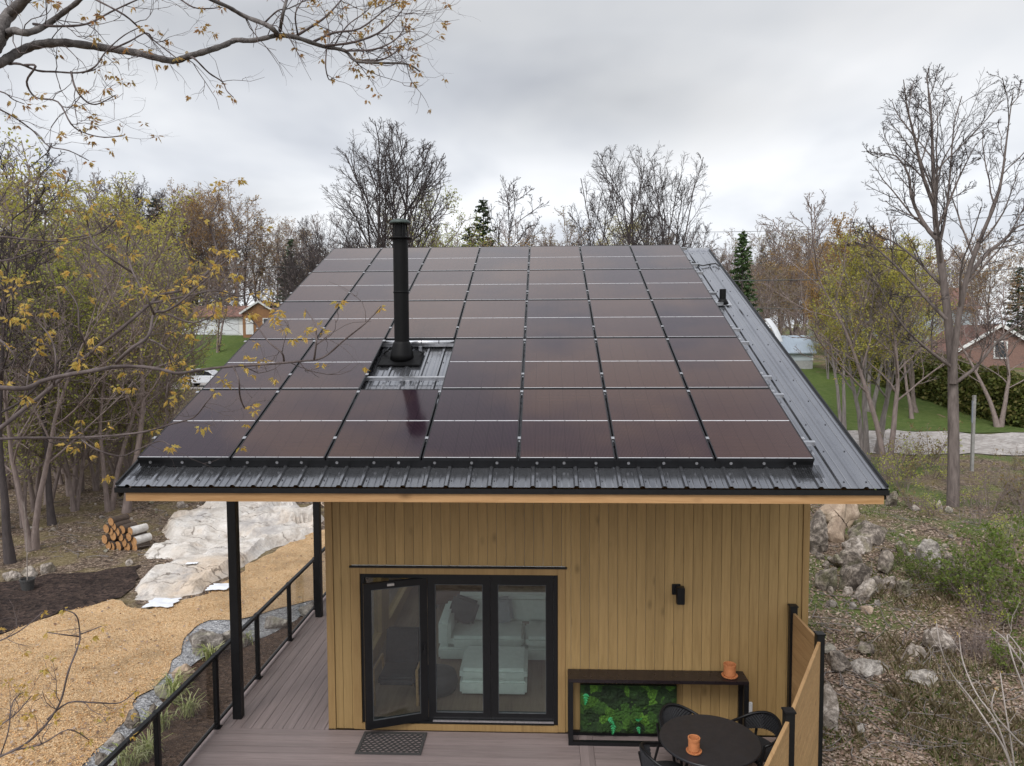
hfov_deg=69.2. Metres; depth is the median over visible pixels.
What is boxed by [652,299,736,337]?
solar panel
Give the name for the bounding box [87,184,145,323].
background tree
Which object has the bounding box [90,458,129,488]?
bush
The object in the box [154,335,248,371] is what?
lawn
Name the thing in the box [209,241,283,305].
background tree
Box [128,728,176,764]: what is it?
grass clump
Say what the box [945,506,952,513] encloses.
rock
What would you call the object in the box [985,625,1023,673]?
bush
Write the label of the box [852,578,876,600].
rock
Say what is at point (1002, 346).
window
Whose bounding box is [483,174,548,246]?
bare tree
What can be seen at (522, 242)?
leafing tree
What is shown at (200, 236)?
leafing tree
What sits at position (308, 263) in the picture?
leafing tree
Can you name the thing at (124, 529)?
log
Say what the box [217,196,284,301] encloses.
leafing tree
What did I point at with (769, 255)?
bare tree
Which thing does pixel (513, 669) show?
ottoman
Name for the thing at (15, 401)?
leafing tree
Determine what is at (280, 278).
bare tree
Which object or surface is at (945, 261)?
background tree
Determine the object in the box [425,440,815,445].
mounting rail
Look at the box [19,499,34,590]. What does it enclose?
potted sapling
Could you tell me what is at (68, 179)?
bare tree
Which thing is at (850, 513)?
boulder
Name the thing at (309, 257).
bare tree
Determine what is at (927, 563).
bush
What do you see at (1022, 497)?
bush
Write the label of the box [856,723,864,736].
rock
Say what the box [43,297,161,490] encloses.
leafing tree
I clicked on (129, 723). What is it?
edging stone
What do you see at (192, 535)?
rock outcrop
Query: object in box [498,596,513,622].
throw cushion
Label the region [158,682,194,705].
grass clump
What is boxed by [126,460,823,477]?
critter guard
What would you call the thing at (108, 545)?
log
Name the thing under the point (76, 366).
maple tree
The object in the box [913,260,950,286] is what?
background tree
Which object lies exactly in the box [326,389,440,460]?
solar panel
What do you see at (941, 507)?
rock
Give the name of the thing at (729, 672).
terracotta pot
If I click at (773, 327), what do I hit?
dish antenna
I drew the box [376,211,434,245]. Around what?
leafing tree
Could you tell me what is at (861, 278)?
power line
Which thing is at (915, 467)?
bush
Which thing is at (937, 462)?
bush
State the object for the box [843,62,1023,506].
bare tree
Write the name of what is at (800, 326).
leafing tree
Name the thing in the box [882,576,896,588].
rock
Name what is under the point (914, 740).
fallen twigs
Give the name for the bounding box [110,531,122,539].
log
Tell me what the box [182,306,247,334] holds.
garage
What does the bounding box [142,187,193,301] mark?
bare tree
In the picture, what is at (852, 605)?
rock
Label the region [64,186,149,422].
leafing tree
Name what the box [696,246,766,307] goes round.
bare tree
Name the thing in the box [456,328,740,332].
mounting rail
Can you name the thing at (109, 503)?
woodland tree
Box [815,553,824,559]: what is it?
rubble stone
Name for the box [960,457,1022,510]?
bush
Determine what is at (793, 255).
leafing tree
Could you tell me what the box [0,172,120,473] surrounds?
leafing tree
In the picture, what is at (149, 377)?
leafing tree
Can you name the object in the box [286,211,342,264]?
bare tree
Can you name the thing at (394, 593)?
side window glass
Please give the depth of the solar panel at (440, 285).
13.53 m
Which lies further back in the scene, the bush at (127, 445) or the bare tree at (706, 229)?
the bare tree at (706, 229)
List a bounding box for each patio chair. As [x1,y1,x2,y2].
[638,741,682,765]
[654,703,697,764]
[732,711,781,765]
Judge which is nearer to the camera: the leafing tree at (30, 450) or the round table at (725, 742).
the round table at (725, 742)
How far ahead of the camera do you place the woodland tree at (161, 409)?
27.26 m
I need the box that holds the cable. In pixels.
[689,260,719,266]
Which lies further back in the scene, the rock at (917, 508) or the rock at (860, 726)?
the rock at (917, 508)
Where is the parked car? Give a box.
[182,369,217,386]
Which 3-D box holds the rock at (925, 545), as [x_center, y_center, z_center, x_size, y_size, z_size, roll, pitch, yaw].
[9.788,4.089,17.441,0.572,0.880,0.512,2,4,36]
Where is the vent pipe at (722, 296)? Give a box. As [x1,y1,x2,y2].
[715,289,731,304]
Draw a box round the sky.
[0,0,1023,327]
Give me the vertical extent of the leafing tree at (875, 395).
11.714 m
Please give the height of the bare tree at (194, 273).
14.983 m
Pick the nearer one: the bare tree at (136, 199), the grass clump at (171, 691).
the grass clump at (171, 691)
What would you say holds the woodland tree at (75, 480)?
on the ground at (72, 560)
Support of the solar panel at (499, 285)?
on the mounting rail
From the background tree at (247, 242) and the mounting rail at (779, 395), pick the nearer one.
the mounting rail at (779, 395)
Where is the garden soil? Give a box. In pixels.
[0,565,140,632]
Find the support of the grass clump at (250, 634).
on the gravel strip
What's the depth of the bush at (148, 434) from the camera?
33.47 m
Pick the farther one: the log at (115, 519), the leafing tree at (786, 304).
the leafing tree at (786, 304)
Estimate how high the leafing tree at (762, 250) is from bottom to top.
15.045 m
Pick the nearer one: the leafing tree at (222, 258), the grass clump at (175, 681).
the grass clump at (175, 681)
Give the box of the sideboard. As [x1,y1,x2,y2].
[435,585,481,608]
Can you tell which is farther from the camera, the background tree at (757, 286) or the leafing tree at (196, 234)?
the leafing tree at (196, 234)
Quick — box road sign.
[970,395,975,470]
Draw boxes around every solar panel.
[137,389,278,459]
[202,339,314,390]
[231,389,359,460]
[249,301,340,339]
[281,339,384,390]
[284,272,364,301]
[312,248,381,271]
[318,301,393,339]
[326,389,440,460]
[345,271,418,300]
[366,247,430,271]
[386,300,465,339]
[409,271,473,300]
[420,247,480,270]
[422,389,522,460]
[441,338,525,388]
[455,300,527,338]
[466,270,528,299]
[474,246,530,270]
[519,389,614,460]
[523,338,602,388]
[525,300,594,337]
[527,270,587,299]
[529,246,582,269]
[580,245,637,269]
[584,269,649,299]
[590,299,665,337]
[596,338,685,388]
[605,389,713,460]
[630,245,693,269]
[640,269,712,299]
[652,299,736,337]
[668,337,769,389]
[688,388,814,461]
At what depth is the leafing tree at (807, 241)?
98.97 m
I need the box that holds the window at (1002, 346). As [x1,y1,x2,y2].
[993,341,1007,358]
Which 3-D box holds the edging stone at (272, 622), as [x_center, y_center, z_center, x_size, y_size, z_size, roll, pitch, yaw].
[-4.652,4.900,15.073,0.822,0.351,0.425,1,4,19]
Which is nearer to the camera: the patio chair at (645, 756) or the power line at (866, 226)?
the patio chair at (645, 756)
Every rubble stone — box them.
[176,501,185,507]
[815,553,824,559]
[822,560,828,568]
[826,586,833,593]
[829,599,836,607]
[842,586,852,595]
[871,575,883,589]
[892,541,908,553]
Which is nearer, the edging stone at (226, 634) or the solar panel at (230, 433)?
the solar panel at (230, 433)
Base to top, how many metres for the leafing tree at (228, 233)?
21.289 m
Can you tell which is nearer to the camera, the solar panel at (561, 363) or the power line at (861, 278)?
the solar panel at (561, 363)
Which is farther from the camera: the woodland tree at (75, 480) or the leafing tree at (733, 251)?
the leafing tree at (733, 251)
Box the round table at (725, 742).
[659,714,761,765]
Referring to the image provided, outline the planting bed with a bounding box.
[113,616,302,765]
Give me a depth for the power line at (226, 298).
60.67 m
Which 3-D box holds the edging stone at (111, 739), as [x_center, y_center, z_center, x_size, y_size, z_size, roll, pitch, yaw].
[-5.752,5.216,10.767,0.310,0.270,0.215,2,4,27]
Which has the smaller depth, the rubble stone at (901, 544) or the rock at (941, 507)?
the rubble stone at (901, 544)
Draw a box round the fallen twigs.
[0,444,1023,765]
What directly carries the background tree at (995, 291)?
on the ground at (72, 560)
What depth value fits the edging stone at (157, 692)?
12.18 m
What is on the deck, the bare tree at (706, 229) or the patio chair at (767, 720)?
the patio chair at (767, 720)
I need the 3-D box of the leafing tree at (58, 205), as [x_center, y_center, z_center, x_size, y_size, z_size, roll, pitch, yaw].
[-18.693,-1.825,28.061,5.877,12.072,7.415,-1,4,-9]
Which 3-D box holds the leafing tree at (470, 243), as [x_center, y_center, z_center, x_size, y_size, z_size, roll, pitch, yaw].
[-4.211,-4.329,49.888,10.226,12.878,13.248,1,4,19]
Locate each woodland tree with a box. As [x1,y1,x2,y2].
[0,184,87,564]
[0,224,162,551]
[0,225,114,525]
[0,242,151,496]
[16,256,224,511]
[34,190,220,513]
[100,239,230,430]
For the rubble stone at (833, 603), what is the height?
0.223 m
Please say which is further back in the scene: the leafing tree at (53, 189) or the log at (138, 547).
the leafing tree at (53, 189)
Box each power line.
[182,298,252,298]
[733,214,1021,231]
[734,267,1023,280]
[764,303,1021,308]
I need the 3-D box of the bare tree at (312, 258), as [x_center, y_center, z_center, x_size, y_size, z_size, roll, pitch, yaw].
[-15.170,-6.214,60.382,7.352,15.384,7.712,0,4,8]
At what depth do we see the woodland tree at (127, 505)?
23.98 m
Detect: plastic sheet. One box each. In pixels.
[142,598,180,607]
[205,583,228,589]
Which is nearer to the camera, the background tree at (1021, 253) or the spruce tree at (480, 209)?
the spruce tree at (480, 209)
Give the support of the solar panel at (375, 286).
on the mounting rail
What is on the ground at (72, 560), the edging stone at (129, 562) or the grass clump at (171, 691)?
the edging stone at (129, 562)
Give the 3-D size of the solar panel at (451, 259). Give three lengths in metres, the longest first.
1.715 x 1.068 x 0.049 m
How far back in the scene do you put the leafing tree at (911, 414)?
43.22 m
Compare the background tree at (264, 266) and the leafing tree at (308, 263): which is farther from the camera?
the background tree at (264, 266)
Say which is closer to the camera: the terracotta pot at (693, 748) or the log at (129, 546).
the terracotta pot at (693, 748)
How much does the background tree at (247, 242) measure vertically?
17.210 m
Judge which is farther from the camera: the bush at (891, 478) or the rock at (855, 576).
the bush at (891, 478)
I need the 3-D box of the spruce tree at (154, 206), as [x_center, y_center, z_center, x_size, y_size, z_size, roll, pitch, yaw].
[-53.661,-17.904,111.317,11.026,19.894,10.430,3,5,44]
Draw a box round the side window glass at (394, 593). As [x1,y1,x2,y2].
[366,578,403,641]
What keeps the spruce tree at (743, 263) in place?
on the ground at (72, 560)
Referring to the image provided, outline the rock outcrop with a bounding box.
[135,501,323,600]
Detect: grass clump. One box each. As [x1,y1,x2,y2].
[100,739,153,765]
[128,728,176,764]
[138,703,180,731]
[151,667,195,690]
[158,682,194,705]
[166,688,209,719]
[191,643,223,660]
[242,630,253,644]
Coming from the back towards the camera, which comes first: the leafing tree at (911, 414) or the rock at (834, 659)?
the leafing tree at (911, 414)
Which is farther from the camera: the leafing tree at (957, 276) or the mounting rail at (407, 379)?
the leafing tree at (957, 276)
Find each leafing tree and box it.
[0,116,125,417]
[0,131,79,472]
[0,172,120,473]
[0,180,104,489]
[0,189,125,511]
[0,262,95,527]
[0,266,151,511]
[0,290,73,535]
[2,324,93,484]
[2,366,48,468]
[3,294,166,504]
[12,213,159,490]
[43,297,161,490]
[48,171,161,453]
[48,226,204,470]
[58,296,173,474]
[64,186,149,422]
[76,271,193,438]
[92,241,209,434]
[96,209,222,419]
[108,241,204,381]
[108,292,182,457]
[124,331,209,439]
[130,256,212,418]
[148,183,223,294]
[151,177,240,302]
[167,192,232,279]
[175,206,214,304]
[183,179,279,305]
[196,214,248,302]
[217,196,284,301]
[235,216,313,300]
[296,244,329,285]
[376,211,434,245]
[394,185,492,246]
[429,222,464,246]
[449,223,529,246]
[481,235,538,248]
[528,205,598,245]
[532,227,566,245]
[593,214,644,245]
[600,221,634,244]
[643,221,674,244]
[715,228,757,290]
[739,256,795,326]
[746,259,811,332]
[750,255,844,334]
[752,219,817,331]
[761,278,806,334]
[764,233,828,334]
[776,257,835,314]
[784,219,832,286]
[793,312,844,369]
[801,212,877,429]
[805,226,924,459]
[805,238,840,291]
[815,301,836,378]
[827,233,956,453]
[830,225,945,411]
[870,240,963,418]
[947,253,978,322]
[948,227,1023,329]
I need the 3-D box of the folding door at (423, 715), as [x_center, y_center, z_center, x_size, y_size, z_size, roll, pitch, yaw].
[-1.522,3.568,9.789,0.834,1.946,0.115,-1,4,-18]
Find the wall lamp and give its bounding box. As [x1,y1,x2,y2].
[672,584,684,604]
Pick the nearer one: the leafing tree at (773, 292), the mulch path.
the mulch path
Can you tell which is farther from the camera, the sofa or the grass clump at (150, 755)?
the sofa
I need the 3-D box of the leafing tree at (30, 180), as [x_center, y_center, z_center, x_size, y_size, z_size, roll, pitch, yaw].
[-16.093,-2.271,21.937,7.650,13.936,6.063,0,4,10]
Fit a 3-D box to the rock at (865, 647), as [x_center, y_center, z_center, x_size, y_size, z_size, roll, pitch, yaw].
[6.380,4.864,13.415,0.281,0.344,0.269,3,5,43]
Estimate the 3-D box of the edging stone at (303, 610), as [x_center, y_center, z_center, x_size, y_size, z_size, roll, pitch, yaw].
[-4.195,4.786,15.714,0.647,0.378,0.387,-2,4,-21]
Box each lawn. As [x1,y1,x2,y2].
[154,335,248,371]
[801,367,1023,432]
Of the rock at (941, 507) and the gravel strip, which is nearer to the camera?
the gravel strip
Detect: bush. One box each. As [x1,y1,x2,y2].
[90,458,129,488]
[95,430,148,469]
[103,425,153,471]
[114,414,155,451]
[123,435,142,469]
[126,408,161,456]
[857,428,905,467]
[867,431,917,477]
[878,444,931,492]
[879,439,939,486]
[880,427,926,466]
[881,463,902,485]
[891,475,937,508]
[893,541,914,565]
[901,551,933,578]
[903,420,962,468]
[908,429,964,478]
[914,485,945,515]
[915,549,980,592]
[932,456,962,482]
[933,530,1001,604]
[938,605,994,658]
[940,599,1003,651]
[950,480,1008,525]
[957,577,1013,627]
[957,606,1015,661]
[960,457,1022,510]
[960,471,995,505]
[961,550,1023,626]
[962,522,1013,555]
[976,511,1023,589]
[983,449,1023,505]
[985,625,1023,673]
[987,448,1023,497]
[990,505,1023,555]
[1000,448,1023,469]
[1000,467,1019,494]
[1001,485,1023,520]
[1005,475,1023,511]
[1007,445,1022,460]
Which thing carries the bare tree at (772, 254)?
on the ground at (72, 560)
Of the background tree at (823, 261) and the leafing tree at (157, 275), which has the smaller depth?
the leafing tree at (157, 275)
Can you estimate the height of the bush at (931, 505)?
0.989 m
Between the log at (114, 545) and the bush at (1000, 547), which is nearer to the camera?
the bush at (1000, 547)
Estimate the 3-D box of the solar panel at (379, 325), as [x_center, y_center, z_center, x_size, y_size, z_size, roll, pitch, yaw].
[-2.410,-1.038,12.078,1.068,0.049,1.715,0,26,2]
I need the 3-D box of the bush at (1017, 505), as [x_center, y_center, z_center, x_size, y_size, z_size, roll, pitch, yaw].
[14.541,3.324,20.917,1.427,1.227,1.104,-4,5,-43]
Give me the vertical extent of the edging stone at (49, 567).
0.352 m
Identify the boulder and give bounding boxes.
[820,504,859,526]
[827,504,848,542]
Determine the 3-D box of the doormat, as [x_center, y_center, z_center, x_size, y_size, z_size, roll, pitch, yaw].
[-1.557,4.665,9.623,0.840,0.014,0.524,0,4,2]
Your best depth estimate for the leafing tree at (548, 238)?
93.67 m
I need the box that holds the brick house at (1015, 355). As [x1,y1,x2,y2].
[926,324,1023,367]
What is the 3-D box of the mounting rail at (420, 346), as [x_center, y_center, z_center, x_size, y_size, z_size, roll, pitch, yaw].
[-0.279,-0.559,11.155,7.580,0.098,0.060,0,26,2]
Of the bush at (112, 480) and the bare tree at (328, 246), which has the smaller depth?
the bush at (112, 480)
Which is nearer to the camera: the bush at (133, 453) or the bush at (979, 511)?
the bush at (979, 511)
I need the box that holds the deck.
[179,595,775,765]
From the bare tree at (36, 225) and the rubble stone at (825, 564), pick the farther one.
the bare tree at (36, 225)
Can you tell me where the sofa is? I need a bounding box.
[439,592,545,659]
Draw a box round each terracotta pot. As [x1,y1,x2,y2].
[686,734,701,755]
[721,661,737,678]
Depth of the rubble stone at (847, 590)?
15.99 m
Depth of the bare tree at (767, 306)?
59.45 m
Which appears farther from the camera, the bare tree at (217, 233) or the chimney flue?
the bare tree at (217, 233)
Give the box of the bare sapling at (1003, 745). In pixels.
[899,602,1023,765]
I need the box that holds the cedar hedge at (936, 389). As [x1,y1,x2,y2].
[827,331,1023,427]
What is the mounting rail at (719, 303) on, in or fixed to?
attached to the cabin
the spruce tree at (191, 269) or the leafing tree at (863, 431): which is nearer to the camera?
the leafing tree at (863, 431)
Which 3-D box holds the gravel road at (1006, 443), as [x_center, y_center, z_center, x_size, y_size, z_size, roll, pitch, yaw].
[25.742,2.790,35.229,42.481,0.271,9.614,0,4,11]
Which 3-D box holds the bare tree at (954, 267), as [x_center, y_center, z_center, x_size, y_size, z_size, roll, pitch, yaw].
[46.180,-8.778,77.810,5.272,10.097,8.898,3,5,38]
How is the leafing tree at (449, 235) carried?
on the ground at (72, 560)
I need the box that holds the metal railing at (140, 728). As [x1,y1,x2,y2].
[98,547,325,765]
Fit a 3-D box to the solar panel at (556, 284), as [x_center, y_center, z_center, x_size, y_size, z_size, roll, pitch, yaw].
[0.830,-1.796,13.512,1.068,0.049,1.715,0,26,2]
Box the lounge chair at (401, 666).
[373,627,419,705]
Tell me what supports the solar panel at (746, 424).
attached to the mounting rail at (809, 442)
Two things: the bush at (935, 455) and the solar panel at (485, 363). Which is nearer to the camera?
the solar panel at (485, 363)
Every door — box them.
[196,319,215,334]
[220,319,238,334]
[246,318,253,333]
[363,578,428,729]
[427,578,490,719]
[490,579,553,720]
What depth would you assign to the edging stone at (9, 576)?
18.02 m
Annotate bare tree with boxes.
[0,140,82,267]
[0,174,108,396]
[14,160,110,281]
[47,169,147,273]
[83,215,142,317]
[97,176,191,413]
[115,183,176,291]
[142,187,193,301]
[156,236,234,368]
[201,197,242,302]
[202,255,261,352]
[258,250,326,308]
[271,225,330,293]
[274,252,325,308]
[277,213,367,298]
[281,243,364,291]
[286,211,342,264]
[299,236,349,280]
[320,117,453,247]
[413,217,460,246]
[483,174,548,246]
[484,219,537,246]
[495,212,571,245]
[566,144,709,247]
[596,219,650,245]
[641,221,679,243]
[652,230,674,244]
[664,229,732,269]
[693,222,720,250]
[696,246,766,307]
[703,240,764,307]
[714,253,734,265]
[731,275,799,337]
[747,223,818,334]
[748,236,796,296]
[750,254,840,334]
[755,189,986,469]
[756,229,791,324]
[794,233,823,334]
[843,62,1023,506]
[857,246,967,412]
[897,272,1023,426]
[933,253,978,287]
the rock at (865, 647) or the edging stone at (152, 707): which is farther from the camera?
the rock at (865, 647)
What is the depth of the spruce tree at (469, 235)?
65.48 m
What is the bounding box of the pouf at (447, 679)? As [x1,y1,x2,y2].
[414,664,457,697]
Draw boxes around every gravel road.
[151,383,206,388]
[848,429,1023,454]
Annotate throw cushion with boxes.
[450,594,478,623]
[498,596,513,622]
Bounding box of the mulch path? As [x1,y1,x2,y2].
[0,529,325,765]
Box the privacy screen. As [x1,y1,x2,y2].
[764,604,825,765]
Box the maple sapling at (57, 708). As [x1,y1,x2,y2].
[0,601,164,757]
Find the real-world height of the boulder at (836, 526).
1.181 m
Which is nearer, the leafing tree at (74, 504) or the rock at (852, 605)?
the rock at (852, 605)
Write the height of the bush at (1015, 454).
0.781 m
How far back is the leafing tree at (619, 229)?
72.59 m
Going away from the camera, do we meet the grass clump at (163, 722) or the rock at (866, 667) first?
the grass clump at (163, 722)
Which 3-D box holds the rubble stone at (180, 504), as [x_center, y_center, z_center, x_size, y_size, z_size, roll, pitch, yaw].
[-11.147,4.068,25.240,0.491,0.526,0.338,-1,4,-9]
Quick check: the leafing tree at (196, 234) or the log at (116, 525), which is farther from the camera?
the leafing tree at (196, 234)
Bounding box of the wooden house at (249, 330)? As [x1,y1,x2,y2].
[239,300,279,337]
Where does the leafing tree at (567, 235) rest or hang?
on the ground at (72, 560)
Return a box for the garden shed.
[781,335,816,368]
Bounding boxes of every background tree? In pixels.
[71,194,135,249]
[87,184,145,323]
[93,194,167,262]
[97,208,196,288]
[130,193,184,254]
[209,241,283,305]
[218,218,267,305]
[237,228,285,300]
[248,218,317,302]
[250,261,283,302]
[739,264,769,314]
[799,232,856,273]
[803,241,862,294]
[898,242,982,291]
[909,239,937,286]
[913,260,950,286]
[934,246,999,300]
[953,257,1006,302]
[971,265,1016,319]
[992,237,1023,325]
[1005,260,1023,312]
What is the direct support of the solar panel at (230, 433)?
attached to the mounting rail at (809, 442)
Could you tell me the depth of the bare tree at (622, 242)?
84.48 m
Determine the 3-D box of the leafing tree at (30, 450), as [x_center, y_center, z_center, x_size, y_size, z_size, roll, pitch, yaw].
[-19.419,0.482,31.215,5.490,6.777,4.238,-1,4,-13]
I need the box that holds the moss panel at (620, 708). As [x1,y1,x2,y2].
[580,683,676,733]
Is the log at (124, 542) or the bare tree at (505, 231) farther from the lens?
the bare tree at (505, 231)
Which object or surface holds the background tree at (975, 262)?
on the ground at (72, 560)
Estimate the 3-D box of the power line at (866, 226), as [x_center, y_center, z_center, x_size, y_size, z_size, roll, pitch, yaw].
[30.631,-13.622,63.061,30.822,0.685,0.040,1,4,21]
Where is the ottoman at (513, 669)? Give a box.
[460,646,527,693]
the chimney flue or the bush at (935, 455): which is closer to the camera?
the chimney flue
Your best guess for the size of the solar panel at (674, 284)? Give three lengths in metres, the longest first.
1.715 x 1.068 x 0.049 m
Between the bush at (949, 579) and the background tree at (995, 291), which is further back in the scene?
the background tree at (995, 291)
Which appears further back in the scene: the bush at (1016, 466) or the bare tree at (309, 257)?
the bare tree at (309, 257)
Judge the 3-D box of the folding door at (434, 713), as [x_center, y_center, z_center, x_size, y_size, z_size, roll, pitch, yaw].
[-0.702,3.555,9.926,0.834,1.946,0.061,0,4,2]
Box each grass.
[808,504,1023,765]
[844,575,1023,765]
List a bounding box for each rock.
[810,508,827,552]
[815,567,836,590]
[823,682,838,730]
[825,642,835,653]
[825,650,851,672]
[828,554,845,567]
[838,562,872,590]
[839,547,862,567]
[841,535,871,553]
[847,520,887,545]
[849,602,856,609]
[851,658,888,676]
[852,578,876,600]
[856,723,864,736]
[857,641,874,656]
[859,605,873,613]
[876,546,893,573]
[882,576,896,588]
[885,488,898,506]
[895,577,911,596]
[904,669,937,687]
[907,643,926,657]
[911,505,920,510]
[914,539,940,568]
[922,624,955,653]
[934,494,942,510]
[941,552,956,580]
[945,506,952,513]
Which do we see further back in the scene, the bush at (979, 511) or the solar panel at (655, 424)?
the bush at (979, 511)
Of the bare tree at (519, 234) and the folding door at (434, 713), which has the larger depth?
the bare tree at (519, 234)
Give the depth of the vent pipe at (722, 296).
12.68 m
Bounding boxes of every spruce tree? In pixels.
[138,196,171,268]
[174,224,211,305]
[210,231,243,305]
[270,237,299,310]
[461,226,477,246]
[472,199,495,246]
[729,230,762,311]
[999,266,1023,335]
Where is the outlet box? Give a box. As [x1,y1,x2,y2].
[749,702,752,712]
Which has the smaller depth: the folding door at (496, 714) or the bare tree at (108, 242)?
the folding door at (496, 714)
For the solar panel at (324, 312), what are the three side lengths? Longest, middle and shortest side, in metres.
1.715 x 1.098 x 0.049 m
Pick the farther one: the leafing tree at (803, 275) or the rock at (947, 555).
the leafing tree at (803, 275)
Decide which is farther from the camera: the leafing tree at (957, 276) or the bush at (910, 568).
the leafing tree at (957, 276)
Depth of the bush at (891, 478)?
25.50 m
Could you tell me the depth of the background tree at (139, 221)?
121.40 m
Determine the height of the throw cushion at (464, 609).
0.505 m
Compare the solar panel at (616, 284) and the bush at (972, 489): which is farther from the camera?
the bush at (972, 489)
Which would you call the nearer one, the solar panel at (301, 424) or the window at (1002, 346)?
the solar panel at (301, 424)
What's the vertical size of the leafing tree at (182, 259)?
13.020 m
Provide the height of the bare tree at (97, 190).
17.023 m
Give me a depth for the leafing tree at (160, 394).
37.35 m
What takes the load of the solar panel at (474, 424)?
attached to the mounting rail at (809, 442)
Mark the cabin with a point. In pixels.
(604, 558)
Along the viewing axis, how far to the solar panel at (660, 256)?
14.93 m
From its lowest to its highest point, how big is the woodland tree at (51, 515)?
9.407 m
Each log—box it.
[102,534,111,543]
[103,523,111,532]
[105,539,118,548]
[108,513,129,525]
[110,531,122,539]
[110,540,119,549]
[112,519,130,529]
[115,526,123,535]
[116,541,121,548]
[118,532,127,540]
[120,521,137,533]
[121,538,130,546]
[124,542,132,549]
[126,531,146,540]
[127,523,148,534]
[131,533,151,545]
[132,541,150,550]
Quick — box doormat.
[355,731,426,754]
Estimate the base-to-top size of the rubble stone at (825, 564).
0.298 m
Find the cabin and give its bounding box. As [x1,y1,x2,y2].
[114,248,889,738]
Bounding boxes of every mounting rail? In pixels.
[365,375,771,383]
[382,341,748,349]
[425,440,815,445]
[438,393,783,398]
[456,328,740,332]
[464,302,722,306]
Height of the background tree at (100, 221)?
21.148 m
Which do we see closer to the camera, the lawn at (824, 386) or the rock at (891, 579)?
the rock at (891, 579)
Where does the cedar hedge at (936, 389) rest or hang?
on the ground at (72, 560)
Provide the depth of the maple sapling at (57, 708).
5.38 m
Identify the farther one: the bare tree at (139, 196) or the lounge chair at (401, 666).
the bare tree at (139, 196)
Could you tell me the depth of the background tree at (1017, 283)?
90.39 m
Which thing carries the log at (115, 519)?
on the log at (116, 525)
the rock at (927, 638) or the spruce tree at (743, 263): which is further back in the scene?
the spruce tree at (743, 263)
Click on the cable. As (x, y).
(706, 264)
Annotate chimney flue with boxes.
[378,218,424,366]
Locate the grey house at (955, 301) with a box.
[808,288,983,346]
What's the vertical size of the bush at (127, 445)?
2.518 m
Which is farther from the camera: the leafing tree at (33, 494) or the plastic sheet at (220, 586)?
the leafing tree at (33, 494)
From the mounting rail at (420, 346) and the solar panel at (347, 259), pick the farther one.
the solar panel at (347, 259)
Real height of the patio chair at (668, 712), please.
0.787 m
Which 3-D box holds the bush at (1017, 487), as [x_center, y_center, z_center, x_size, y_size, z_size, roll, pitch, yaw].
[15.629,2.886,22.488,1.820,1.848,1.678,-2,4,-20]
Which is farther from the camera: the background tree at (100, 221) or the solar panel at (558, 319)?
the background tree at (100, 221)
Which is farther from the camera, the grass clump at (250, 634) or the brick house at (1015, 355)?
the brick house at (1015, 355)
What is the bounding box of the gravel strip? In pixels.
[82,600,313,765]
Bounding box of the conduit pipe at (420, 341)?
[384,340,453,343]
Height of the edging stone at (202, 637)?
0.712 m
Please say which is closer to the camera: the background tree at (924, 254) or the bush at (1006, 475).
the bush at (1006, 475)
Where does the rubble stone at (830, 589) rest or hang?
on the ground at (72, 560)
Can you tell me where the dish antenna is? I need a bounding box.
[765,318,782,341]
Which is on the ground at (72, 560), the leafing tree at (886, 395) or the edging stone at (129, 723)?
the leafing tree at (886, 395)
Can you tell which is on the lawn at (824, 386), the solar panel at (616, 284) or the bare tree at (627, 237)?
the bare tree at (627, 237)
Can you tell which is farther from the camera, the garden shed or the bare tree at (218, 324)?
the bare tree at (218, 324)
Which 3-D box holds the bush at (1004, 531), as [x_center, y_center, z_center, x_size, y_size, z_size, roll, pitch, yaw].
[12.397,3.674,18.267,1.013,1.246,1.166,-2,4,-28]
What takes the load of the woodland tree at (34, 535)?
on the ground at (72, 560)
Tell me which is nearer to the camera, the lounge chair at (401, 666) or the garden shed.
the lounge chair at (401, 666)
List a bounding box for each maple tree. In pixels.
[0,0,465,238]
[0,165,385,482]
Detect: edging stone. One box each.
[2,571,21,581]
[20,565,37,576]
[40,562,55,574]
[94,751,107,764]
[103,732,124,746]
[124,708,139,728]
[125,558,132,565]
[147,702,156,714]
[150,683,172,698]
[163,664,194,683]
[188,629,226,655]
[222,630,248,649]
[264,616,286,628]
[298,601,313,616]
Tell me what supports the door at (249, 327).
in the wooden house at (249, 330)
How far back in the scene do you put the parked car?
66.74 m
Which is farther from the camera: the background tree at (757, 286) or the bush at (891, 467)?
the background tree at (757, 286)
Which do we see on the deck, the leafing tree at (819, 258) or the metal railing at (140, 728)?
the metal railing at (140, 728)
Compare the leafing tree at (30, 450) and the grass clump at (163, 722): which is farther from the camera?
the leafing tree at (30, 450)
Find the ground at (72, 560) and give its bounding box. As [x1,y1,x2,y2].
[0,328,1023,765]
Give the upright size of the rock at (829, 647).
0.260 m
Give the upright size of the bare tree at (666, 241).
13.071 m
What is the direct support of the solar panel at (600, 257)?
attached to the mounting rail
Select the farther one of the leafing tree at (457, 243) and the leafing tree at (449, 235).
the leafing tree at (457, 243)
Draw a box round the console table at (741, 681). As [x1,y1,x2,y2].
[568,669,748,746]
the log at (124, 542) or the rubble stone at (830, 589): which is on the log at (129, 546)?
the log at (124, 542)
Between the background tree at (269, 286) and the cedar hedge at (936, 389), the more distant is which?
the background tree at (269, 286)

